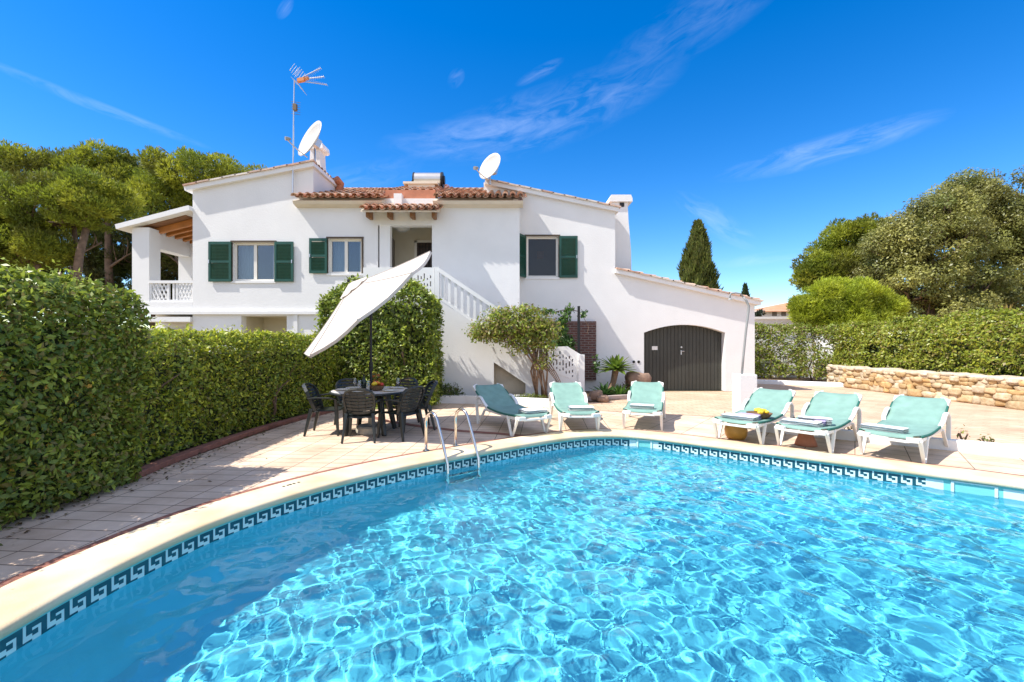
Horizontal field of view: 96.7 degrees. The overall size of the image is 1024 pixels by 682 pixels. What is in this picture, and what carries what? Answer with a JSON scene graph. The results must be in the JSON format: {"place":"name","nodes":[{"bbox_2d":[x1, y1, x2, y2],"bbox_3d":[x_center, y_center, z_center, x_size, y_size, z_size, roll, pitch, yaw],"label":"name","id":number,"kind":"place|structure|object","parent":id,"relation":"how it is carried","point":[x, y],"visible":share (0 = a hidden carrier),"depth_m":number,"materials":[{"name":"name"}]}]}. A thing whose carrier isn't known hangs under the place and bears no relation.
{"place":"outdoors","nodes":[
{"label":"outdoors","id":0,"kind":"place"},
{"bbox_2d":[0,415,298,522],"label":"hedge bed","id":1,"kind":"object","parent":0,"point":[151,461],"depth_m":6.49,"materials":[{"name":"soil"}]},
{"bbox_2d":[0,257,156,529],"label":"hedge","id":2,"kind":"object","parent":1,"relation":"on","point":[54,450],"visible":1,"depth_m":4.47,"materials":[{"name":"green plant"}]},
{"bbox_2d":[80,320,343,465],"bbox_3d":[-5.036,0.656,8.466,1.662,2.018,6.324,0,0,6],"label":"long hedge","id":3,"kind":"object","parent":1,"relation":"on","point":[200,392],"visible":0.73,"depth_m":7.44,"materials":[{"name":"green plant"}]},
{"bbox_2d":[372,372,380,381],"bbox_3d":[-2.506,0.705,8.303,0.213,0.309,0.210,0,0,-19],"label":"flower vase","id":4,"kind":"object","parent":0,"point":[375,375],"visible":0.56,"depth_m":8.28,"materials":[{"name":"ceramic"}]},
{"bbox_2d":[0,390,1023,581],"bbox_3d":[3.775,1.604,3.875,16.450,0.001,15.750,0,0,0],"label":"patio","id":5,"kind":"structure","parent":0,"point":[289,451],"depth_m":6.16,"materials":[{"name":"beige stone"}]},
{"bbox_2d":[0,138,78,271],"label":"pine tree","id":6,"kind":"object","parent":5,"relation":"on","point":[13,158],"visible":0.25,"depth_m":24.62,"materials":[{"name":"green plant"}]},
{"bbox_2d":[0,162,147,331],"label":"pine tree","id":7,"kind":"object","parent":5,"relation":"on","point":[70,201],"visible":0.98,"depth_m":18.36,"materials":[{"name":"green plant"}]},
{"bbox_2d":[35,138,147,329],"bbox_3d":[-24.654,-5.130,26.861,6.835,13.483,4.580,0,0,0],"label":"pine tree","id":8,"kind":"object","parent":5,"relation":"on","point":[108,160],"visible":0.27,"depth_m":26.38,"materials":[{"name":"green plant"}]},
{"bbox_2d":[8,216,177,328],"bbox_3d":[-26.151,-3.355,29.027,21.193,9.940,6.302,0,0,0],"label":"pine tree","id":9,"kind":"object","parent":5,"relation":"on","point":[93,263],"visible":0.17,"depth_m":27.54,"materials":[{"name":"green plant"}]},
{"bbox_2d":[0,414,325,545],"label":"leaf litter","id":10,"kind":"object","parent":5,"relation":"on","point":[20,523],"visible":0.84,"depth_m":5.26,"materials":[{"name":"brown plant"}]},
{"bbox_2d":[123,144,267,263],"bbox_3d":[-17.035,-4.480,24.812,8.076,12.194,5.792,0,0,0],"label":"pine tree","id":11,"kind":"object","parent":5,"relation":"on","point":[161,182],"visible":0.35,"depth_m":23.36,"materials":[{"name":"green plant"}]},
{"bbox_2d":[129,411,332,478],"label":"kerb","id":12,"kind":"structure","parent":5,"relation":"on","point":[155,466],"depth_m":6.80,"materials":[{"name":"red brick"}]},
{"bbox_2d":[302,383,345,435],"bbox_3d":[-3.285,1.164,7.915,0.684,0.879,0.625,0,0,-6],"label":"garden chair","id":13,"kind":"object","parent":5,"relation":"on","point":[336,409],"visible":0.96,"depth_m":7.70,"materials":[{"name":"plastic"}]},
{"bbox_2d":[334,378,366,424],"bbox_3d":[-3.052,1.164,8.682,0.625,0.879,0.684,0,0,-40],"label":"garden chair","id":14,"kind":"object","parent":5,"relation":"on","point":[341,383],"visible":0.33,"depth_m":8.82,"materials":[{"name":"plastic"}]},
{"bbox_2d":[341,388,383,443],"bbox_3d":[-2.422,1.164,7.343,0.625,0.879,0.684,0,0,-5],"label":"garden chair","id":15,"kind":"object","parent":5,"relation":"on","point":[358,410],"visible":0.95,"depth_m":7.16,"materials":[{"name":"plastic"}]},
{"bbox_2d":[304,251,431,434],"bbox_3d":[-2.523,0.006,8.013,2.014,3.188,2.652,0,0,-29],"label":"parasol","id":16,"kind":"object","parent":5,"relation":"on","point":[363,298],"visible":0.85,"depth_m":7.31,"materials":[{"name":"beige fabric"}]},
{"bbox_2d":[329,386,407,435],"bbox_3d":[-2.480,1.233,8.000,1.380,0.745,1.380,0,0,0],"label":"dining table","id":17,"kind":"object","parent":5,"relation":"on","point":[385,395],"visible":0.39,"depth_m":7.73,"materials":[{"name":"plastic"}]},
{"bbox_2d":[334,388,349,390],"bbox_3d":[-2.928,0.847,7.953,0.350,0.026,0.350,0,0,0],"label":"place setting","id":18,"kind":"object","parent":17,"relation":"on","point":[341,389],"visible":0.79,"depth_m":7.88,"materials":[{"name":"white ceramic"}]},
{"bbox_2d":[361,374,365,387],"bbox_3d":[-2.580,0.720,7.920,0.090,0.280,0.090,0,0,0],"label":"bottle","id":19,"kind":"object","parent":17,"relation":"on","point":[363,384],"visible":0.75,"depth_m":7.89,"materials":[{"name":"black glass"}]},
{"bbox_2d":[370,381,384,390],"bbox_3d":[-2.340,0.775,7.900,0.265,0.169,0.262,0,0,0],"label":"fruit bowl","id":20,"kind":"object","parent":17,"relation":"on","point":[376,386],"visible":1,"depth_m":7.84,"materials":[{"name":"wicker"}]},
{"bbox_2d":[380,389,399,391],"bbox_3d":[-2.083,0.847,7.789,0.350,0.026,0.350,0,0,0],"label":"place setting","id":21,"kind":"object","parent":17,"relation":"on","point":[390,390],"visible":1,"depth_m":7.72,"materials":[{"name":"white ceramic"}]},
{"bbox_2d":[387,386,405,389],"bbox_3d":[-2.083,0.847,8.211,0.350,0.026,0.350,0,0,0],"label":"place setting","id":22,"kind":"object","parent":17,"relation":"on","point":[398,387],"visible":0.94,"depth_m":8.21,"materials":[{"name":"white ceramic"}]},
{"bbox_2d":[313,273,447,408],"bbox_3d":[-3.248,-0.001,11.375,3.263,3.388,1.808,0,0,0],"label":"tall shrub","id":23,"kind":"object","parent":5,"relation":"on","point":[400,343],"visible":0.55,"depth_m":10.80,"materials":[{"name":"green plant"}]},
{"bbox_2d":[377,385,424,441],"bbox_3d":[-1.793,1.164,7.571,0.684,0.879,0.625,0,0,32],"label":"garden chair","id":24,"kind":"object","parent":5,"relation":"on","point":[402,410],"visible":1,"depth_m":7.44,"materials":[{"name":"plastic"}]},
{"bbox_2d":[384,377,419,422],"bbox_3d":[-2.147,1.164,8.825,0.625,0.879,0.684,0,0,22],"label":"garden chair","id":25,"kind":"object","parent":5,"relation":"on","point":[412,382],"visible":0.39,"depth_m":9.04,"materials":[{"name":"plastic"}]},
{"bbox_2d":[398,380,437,432],"bbox_3d":[-1.692,1.164,8.318,0.684,0.879,0.625,0,0,-22],"label":"garden chair","id":26,"kind":"object","parent":5,"relation":"on","point":[427,398],"visible":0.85,"depth_m":8.20,"materials":[{"name":"plastic"}]},
{"bbox_2d":[115,143,763,396],"bbox_3d":[-1.772,-2.399,16.139,19.416,7.997,7.779,0,0,0],"label":"villa","id":27,"kind":"object","parent":5,"relation":"on","point":[264,249],"visible":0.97,"depth_m":13.30,"materials":[{"name":"white paint"}]},
{"bbox_2d":[230,240,276,282],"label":"window","id":28,"kind":"structure","parent":27,"relation":"in","point":[254,262],"depth_m":13.72,"materials":[{"name":"beige paint"}]},
{"bbox_2d":[285,121,321,160],"bbox_3d":[-6.016,-5.652,13.438,0.986,1.807,0.983,0,0,0],"label":"satellite dish","id":29,"kind":"object","parent":27,"relation":"attached to","point":[310,140],"visible":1,"depth_m":13.62,"materials":[{"name":"paint"}]},
{"bbox_2d":[289,63,327,192],"bbox_3d":[-5.927,-6.090,13.200,0.952,3.733,0.580,0,0,0],"label":"antenna","id":30,"kind":"object","parent":27,"relation":"attached to","point":[300,80],"visible":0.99,"depth_m":13.18,"materials":[{"name":"silver metal"}]},
{"bbox_2d":[326,237,394,275],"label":"window","id":31,"kind":"structure","parent":27,"relation":"in","point":[346,253],"depth_m":13.71,"materials":[{"name":"beige paint"}]},
{"bbox_2d":[414,240,431,290],"bbox_3d":[-2.665,-2.218,14.947,1.080,2.195,0.099,0,0,0],"label":"front door","id":32,"kind":"structure","parent":27,"relation":"in","point":[421,247],"depth_m":14.95,"materials":[{"name":"brown wood"}]},
{"bbox_2d":[403,172,444,197],"bbox_3d":[-2.882,-5.207,15.125,1.279,0.838,0.850,0,0,0],"label":"solar water tank","id":33,"kind":"object","parent":27,"relation":"on","point":[428,179],"visible":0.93,"depth_m":14.97,"materials":[{"name":"silver metal"}]},
{"bbox_2d":[473,153,500,184],"bbox_3d":[-0.810,-5.343,13.908,0.865,0.879,0.758,0,0,-14],"label":"satellite dish","id":34,"kind":"object","parent":27,"relation":"attached to","point":[489,167],"visible":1,"depth_m":14.02,"materials":[{"name":"paint"}]},
{"bbox_2d":[525,235,559,278],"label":"window","id":35,"kind":"structure","parent":27,"relation":"in","point":[542,253],"depth_m":16.10,"materials":[{"name":"beige paint"}]},
{"bbox_2d":[644,325,720,389],"bbox_3d":[5.498,0.532,14.749,2.586,2.112,0.101,0,0,0],"label":"garage door","id":36,"kind":"structure","parent":27,"relation":"in","point":[681,357],"depth_m":14.75,"materials":[{"name":"paint"}]},
{"bbox_2d":[375,416,519,435],"bbox_3d":[-1.494,1.599,8.563,4.024,0.001,0.452,0,0,32],"label":"red paving band","id":37,"kind":"object","parent":5,"relation":"on","point":[415,425],"visible":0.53,"depth_m":8.13,"materials":[{"name":"tile"}]},
{"bbox_2d":[437,395,552,407],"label":"planter wall","id":38,"kind":"structure","parent":5,"relation":"on","point":[522,401],"depth_m":11.60,"materials":[{"name":"white paint"}]},
{"bbox_2d":[439,382,463,396],"bbox_3d":[-1.659,1.310,11.947,0.883,0.454,0.683,0,0,0],"label":"shrub","id":39,"kind":"object","parent":38,"relation":"on","point":[453,391],"visible":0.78,"depth_m":11.86,"materials":[{"name":"green plant"}]},
{"bbox_2d":[464,303,563,396],"bbox_3d":[0.035,0.214,11.751,2.646,2.448,1.242,0,0,0],"label":"vine tree","id":40,"kind":"object","parent":38,"relation":"on","point":[522,325],"visible":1,"depth_m":11.58,"materials":[{"name":"green plant"}]},
{"bbox_2d":[514,393,545,397],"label":"shrub","id":41,"kind":"object","parent":38,"relation":"on","point":[536,395],"visible":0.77,"depth_m":11.51,"materials":[{"name":"green plant"}]},
{"bbox_2d":[0,429,1023,638],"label":"pool coping","id":42,"kind":"object","parent":5,"relation":"on","point":[24,600],"visible":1,"depth_m":4.63,"materials":[{"name":"beige stone"}]},
{"bbox_2d":[423,408,479,473],"bbox_3d":[-0.854,1.845,6.487,0.598,1.709,0.710,0,0,-39],"label":"pool ladder","id":43,"kind":"object","parent":42,"relation":"on","point":[455,434],"visible":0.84,"depth_m":6.51,"materials":[{"name":"silver metal"}]},
{"bbox_2d":[0,429,1023,587],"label":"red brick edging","id":44,"kind":"object","parent":5,"relation":"on","point":[31,570],"visible":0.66,"depth_m":4.45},
{"bbox_2d":[472,383,551,436],"bbox_3d":[-0.059,1.235,8.423,0.755,0.739,1.975,0,0,-28],"label":"sun lounger","id":45,"kind":"object","parent":5,"relation":"on","point":[498,399],"visible":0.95,"depth_m":8.64,"materials":[{"name":"teal fabric"}]},
{"bbox_2d":[518,407,548,414],"bbox_3d":[0.364,1.204,7.843,0.450,0.080,0.309,0,0,-27],"label":"towel","id":46,"kind":"object","parent":45,"relation":"on","point":[534,410],"visible":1,"depth_m":7.75,"materials":[{"name":"white fabric"}]},
{"bbox_2d":[549,381,600,430],"bbox_3d":[1.163,1.235,8.790,0.755,0.739,1.975,0,0,-2],"label":"sun lounger","id":47,"kind":"object","parent":5,"relation":"on","point":[563,397],"visible":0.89,"depth_m":9.15,"materials":[{"name":"teal fabric"}]},
{"bbox_2d":[568,406,594,410],"bbox_3d":[1.232,1.204,8.141,0.448,0.080,0.251,0,0,0],"label":"towel","id":48,"kind":"object","parent":47,"relation":"on","point":[580,408],"visible":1,"depth_m":8.03,"materials":[{"name":"white fabric"}]},
{"bbox_2d":[622,381,665,430],"bbox_3d":[2.622,1.235,8.979,0.755,0.739,1.975,0,0,19],"label":"sun lounger","id":49,"kind":"object","parent":5,"relation":"on","point":[647,393],"visible":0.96,"depth_m":9.33,"materials":[{"name":"teal fabric"}]},
{"bbox_2d":[629,403,653,408],"bbox_3d":[2.394,1.204,8.391,0.428,0.080,0.244,0,0,20],"label":"towel","id":50,"kind":"object","parent":49,"relation":"on","point":[640,406],"visible":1,"depth_m":8.31,"materials":[{"name":"white fabric"}]},
{"bbox_2d":[724,422,747,439],"bbox_3d":[3.680,1.465,7.480,0.350,0.270,0.350,0,0,0],"label":"ochre pot","id":51,"kind":"object","parent":5,"relation":"on","point":[735,433],"visible":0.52,"depth_m":7.35,"materials":[{"name":"ceramic"}]},
{"bbox_2d":[741,282,749,296],"bbox_3d":[20.491,-1.801,40.025,1.387,6.801,1.369,0,0,-40],"label":"cypress tree","id":52,"kind":"object","parent":5,"relation":"on","point":[745,291],"visible":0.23,"depth_m":39.87,"materials":[{"name":"green plant"}]},
{"bbox_2d":[712,387,795,444],"bbox_3d":[4.136,1.235,7.700,1.975,0.739,0.755,0,0,-43],"label":"sun lounger","id":53,"kind":"object","parent":5,"relation":"on","point":[777,403],"visible":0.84,"depth_m":7.89,"materials":[{"name":"white plastic"}]},
{"bbox_2d":[720,413,759,421],"bbox_3d":[3.594,1.204,7.196,0.272,0.080,0.510,0,0,-43],"label":"towel","id":54,"kind":"object","parent":53,"relation":"on","point":[742,417],"visible":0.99,"depth_m":7.12,"materials":[{"name":"white fabric"}]},
{"bbox_2d":[737,412,760,418],"bbox_3d":[3.804,1.204,7.309,0.345,0.080,0.170,0,0,39],"label":"towel","id":55,"kind":"object","parent":53,"relation":"on","point":[759,417],"visible":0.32,"depth_m":7.25,"materials":[{"name":"white fabric"}]},
{"bbox_2d":[746,408,772,418],"bbox_3d":[4.019,1.171,7.400,0.388,0.169,0.384,0,0,0],"label":"fruit bowl","id":56,"kind":"object","parent":53,"relation":"on","point":[764,413],"visible":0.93,"depth_m":7.34,"materials":[{"name":"food"}]},
{"bbox_2d":[755,308,765,316],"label":"distant shrub","id":57,"kind":"object","parent":5,"relation":"on","point":[759,312],"visible":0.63,"depth_m":43.66,"materials":[{"name":"green plant"}]},
{"bbox_2d":[794,430,816,446],"bbox_3d":[4.520,1.460,7.000,0.300,0.280,0.300,0,0,0],"label":"terracotta pot","id":58,"kind":"object","parent":5,"relation":"on","point":[805,440],"visible":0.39,"depth_m":6.91,"materials":[{"name":"orange ceramic"}]},
{"bbox_2d":[774,390,862,452],"bbox_3d":[4.852,1.235,7.152,1.975,0.739,0.755,0,0,-41],"label":"sun lounger","id":59,"kind":"object","parent":5,"relation":"on","point":[841,410],"visible":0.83,"depth_m":7.31,"materials":[{"name":"white plastic"}]},
{"bbox_2d":[778,418,822,427],"bbox_3d":[4.257,1.204,6.708,0.280,0.080,0.520,0,0,-41],"label":"towel","id":60,"kind":"object","parent":59,"relation":"on","point":[803,423],"visible":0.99,"depth_m":6.62,"materials":[{"name":"white fabric"}]},
{"bbox_2d":[798,415,832,424],"bbox_3d":[4.551,1.192,6.842,0.432,0.104,0.218,0,0,32],"label":"towel","id":61,"kind":"object","parent":59,"relation":"on","point":[826,419],"visible":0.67,"depth_m":6.79,"materials":[{"name":"white fabric"}]},
{"bbox_2d":[814,420,826,425],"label":"towel","id":62,"kind":"object","parent":59,"relation":"on","point":[824,422],"visible":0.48,"depth_m":6.65,"materials":[{"name":"white fabric"}]},
{"bbox_2d":[788,211,906,292],"bbox_3d":[21.001,-3.141,27.952,7.319,9.570,4.358,0,0,0],"label":"pine tree","id":63,"kind":"object","parent":5,"relation":"on","point":[833,252],"visible":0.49,"depth_m":27.32,"materials":[{"name":"green plant"}]},
{"bbox_2d":[759,423,1023,457],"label":"kerb wall","id":64,"kind":"structure","parent":5,"relation":"on","point":[992,448],"depth_m":6.64,"materials":[{"name":"white paint"}]},
{"bbox_2d":[955,424,969,439],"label":"weed","id":65,"kind":"object","parent":64,"relation":"on","point":[960,436],"visible":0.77,"depth_m":6.77,"materials":[{"name":"green plant"}]},
{"bbox_2d":[977,434,994,441],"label":"weed","id":66,"kind":"object","parent":64,"relation":"on","point":[984,439],"visible":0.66,"depth_m":6.60,"materials":[{"name":"green plant"}]},
{"bbox_2d":[857,394,950,463],"bbox_3d":[5.750,1.235,6.636,1.975,0.739,0.755,0,0,-38],"label":"sun lounger","id":67,"kind":"object","parent":5,"relation":"on","point":[925,419],"visible":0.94,"depth_m":6.76,"materials":[{"name":"teal fabric"}]},
{"bbox_2d":[859,423,908,433],"bbox_3d":[5.127,1.204,6.281,0.245,0.080,0.499,0,0,-34],"label":"towel","id":68,"kind":"object","parent":67,"relation":"on","point":[887,428],"visible":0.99,"depth_m":6.21,"materials":[{"name":"white fabric"}]},
{"bbox_2d":[846,182,1023,332],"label":"oak tree","id":69,"kind":"object","parent":5,"relation":"on","point":[906,245],"visible":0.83,"depth_m":22.98,"materials":[{"name":"green plant"}]},
{"bbox_2d":[923,165,1023,332],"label":"oak tree","id":70,"kind":"object","parent":5,"relation":"on","point":[1005,209],"visible":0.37,"depth_m":24.82,"materials":[{"name":"green plant"}]},
{"bbox_2d":[0,438,1023,660],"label":"pool basin","id":71,"kind":"object","parent":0,"point":[12,642],"visible":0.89,"depth_m":5.23,"materials":[{"name":"tile"}]},
{"bbox_2d":[0,445,1023,681],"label":"pool water","id":72,"kind":"structure","parent":71,"relation":"in","point":[608,563],"depth_m":3.27,"materials":[{"name":"blue liquid"}]},
{"bbox_2d":[0,0,1023,335],"label":"sky","id":73,"kind":"structure","parent":0,"point":[766,123],"materials":[{"name":"blue"}]},
{"bbox_2d":[585,391,627,400],"bbox_3d":[2.650,1.580,13.150,2.600,0.001,2.500,0,0,0],"label":"garden bed","id":74,"kind":"object","parent":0,"point":[586,392],"visible":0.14,"depth_m":13.44,"materials":[{"name":"soil"}]},
{"bbox_2d":[577,306,579,353],"bbox_3d":[1.965,0.286,13.400,0.180,2.627,0.180,0,0,0],"label":"iron post","id":75,"kind":"object","parent":74,"relation":"on","point":[578,329],"visible":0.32,"depth_m":13.37,"materials":[{"name":"black metal"}]},
{"bbox_2d":[539,302,600,372],"bbox_3d":[1.673,0.160,13.617,1.998,2.636,0.523,0,0,0],"label":"climbing vine","id":76,"kind":"object","parent":75,"relation":"attached to","point":[568,341],"visible":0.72,"depth_m":13.50,"materials":[{"name":"green plant"}]},
{"bbox_2d":[589,390,602,400],"bbox_3d":[2.260,1.466,12.192,0.426,0.306,0.345,0,0,0],"label":"boulder","id":77,"kind":"object","parent":74,"relation":"on","point":[594,394],"visible":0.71,"depth_m":12.07,"materials":[{"name":"brown stone"}]},
{"bbox_2d":[587,382,618,394],"bbox_3d":[2.629,1.418,13.008,1.203,0.521,1.013,0,0,-37],"label":"agave","id":78,"kind":"object","parent":74,"relation":"on","point":[604,389],"visible":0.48,"depth_m":12.89,"materials":[{"name":"green plant"}]},
{"bbox_2d":[587,394,627,401],"bbox_3d":[3.000,1.550,12.550,2.062,0.120,0.140,0,0,-23],"label":"bed edging","id":79,"kind":"object","parent":74,"relation":"on","point":[618,397],"visible":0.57,"depth_m":12.44,"materials":[{"name":"paint"}]},
{"bbox_2d":[593,354,638,388],"bbox_3d":[3.073,0.995,13.497,1.166,1.235,1.140,0,0,-44],"label":"agave","id":80,"kind":"object","parent":74,"relation":"on","point":[616,365],"visible":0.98,"depth_m":13.41,"materials":[{"name":"green plant"}]},
{"bbox_2d":[608,383,628,394],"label":"agave","id":81,"kind":"object","parent":74,"relation":"on","point":[619,390],"visible":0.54,"depth_m":12.87,"materials":[{"name":"green plant"}]},
{"bbox_2d":[622,379,630,391],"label":"shrub","id":82,"kind":"object","parent":74,"relation":"on","point":[625,384],"visible":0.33,"depth_m":13.57,"materials":[{"name":"green plant"}]},
{"bbox_2d":[625,371,651,392],"bbox_3d":[3.785,1.282,13.704,0.762,0.771,0.613,0,0,0],"label":"boulder","id":83,"kind":"object","parent":74,"relation":"on","point":[632,376],"visible":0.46,"depth_m":13.47,"materials":[{"name":"brown stone"}]},
{"bbox_2d":[755,317,805,334],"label":"garage","id":84,"kind":"structure","parent":0,"point":[773,320],"depth_m":32.00,"materials":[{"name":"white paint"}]},
{"bbox_2d":[757,376,826,381],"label":"hedge verge","id":85,"kind":"structure","parent":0,"point":[794,379],"depth_m":18.89,"materials":[{"name":"soil"}]},
{"bbox_2d":[755,321,845,380],"bbox_3d":[11.300,0.310,18.843,4.480,2.639,1.927,0,0,42],"label":"boundary hedge","id":86,"kind":"object","parent":85,"relation":"on","point":[799,355],"visible":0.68,"depth_m":18.51,"materials":[{"name":"green plant"}]},
{"bbox_2d":[755,335,852,378],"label":"garden wall","id":87,"kind":"structure","parent":85,"relation":"on","point":[823,345],"depth_m":19.96,"materials":[{"name":"white paint"}]},
{"bbox_2d":[786,274,911,334],"bbox_3d":[14.674,-0.692,19.915,5.282,4.605,3.027,0,0,0],"label":"feathery bush","id":88,"kind":"object","parent":85,"relation":"on","point":[828,300],"visible":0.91,"depth_m":19.21,"materials":[{"name":"green plant"}]},
{"bbox_2d":[755,295,830,352],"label":"house","id":89,"kind":"structure","parent":0,"point":[779,310],"depth_m":46.00,"materials":[{"name":"white paint"}]},
{"bbox_2d":[588,365,1023,444],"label":"drive","id":90,"kind":"structure","parent":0,"point":[1002,425],"depth_m":10.68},
{"bbox_2d":[597,395,608,402],"bbox_3d":[2.392,1.519,11.948,0.315,0.201,0.274,0,0,0],"label":"boulder","id":91,"kind":"object","parent":90,"relation":"on","point":[603,398],"visible":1,"depth_m":11.84,"materials":[{"name":"brown stone"}]},
{"bbox_2d":[676,218,723,289],"bbox_3d":[9.811,-2.443,24.058,2.422,8.086,2.364,0,0,0],"label":"cypress tree","id":92,"kind":"object","parent":90,"relation":"on","point":[697,266],"visible":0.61,"depth_m":23.49,"materials":[{"name":"green plant"}]},
{"bbox_2d":[728,292,756,412],"bbox_3d":[5.026,0.262,10.025,0.568,2.676,0.350,0,0,0],"label":"garden shower","id":93,"kind":"object","parent":90,"relation":"on","point":[744,386],"visible":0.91,"depth_m":9.95,"materials":[{"name":"white paint"}]},
{"bbox_2d":[757,379,843,386],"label":"white kerb","id":94,"kind":"structure","parent":90,"relation":"on","point":[811,383],"depth_m":16.43,"materials":[{"name":"paint"}]},
{"bbox_2d":[826,364,1023,409],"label":"stone wall","id":95,"kind":"structure","parent":90,"relation":"on","point":[1006,391],"depth_m":12.49,"materials":[{"name":"beige stone"}]},
{"bbox_2d":[830,305,1023,376],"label":"boundary hedge","id":96,"kind":"object","parent":90,"relation":"on","point":[977,342],"visible":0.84,"depth_m":13.38,"materials":[{"name":"green plant"}]}
]}

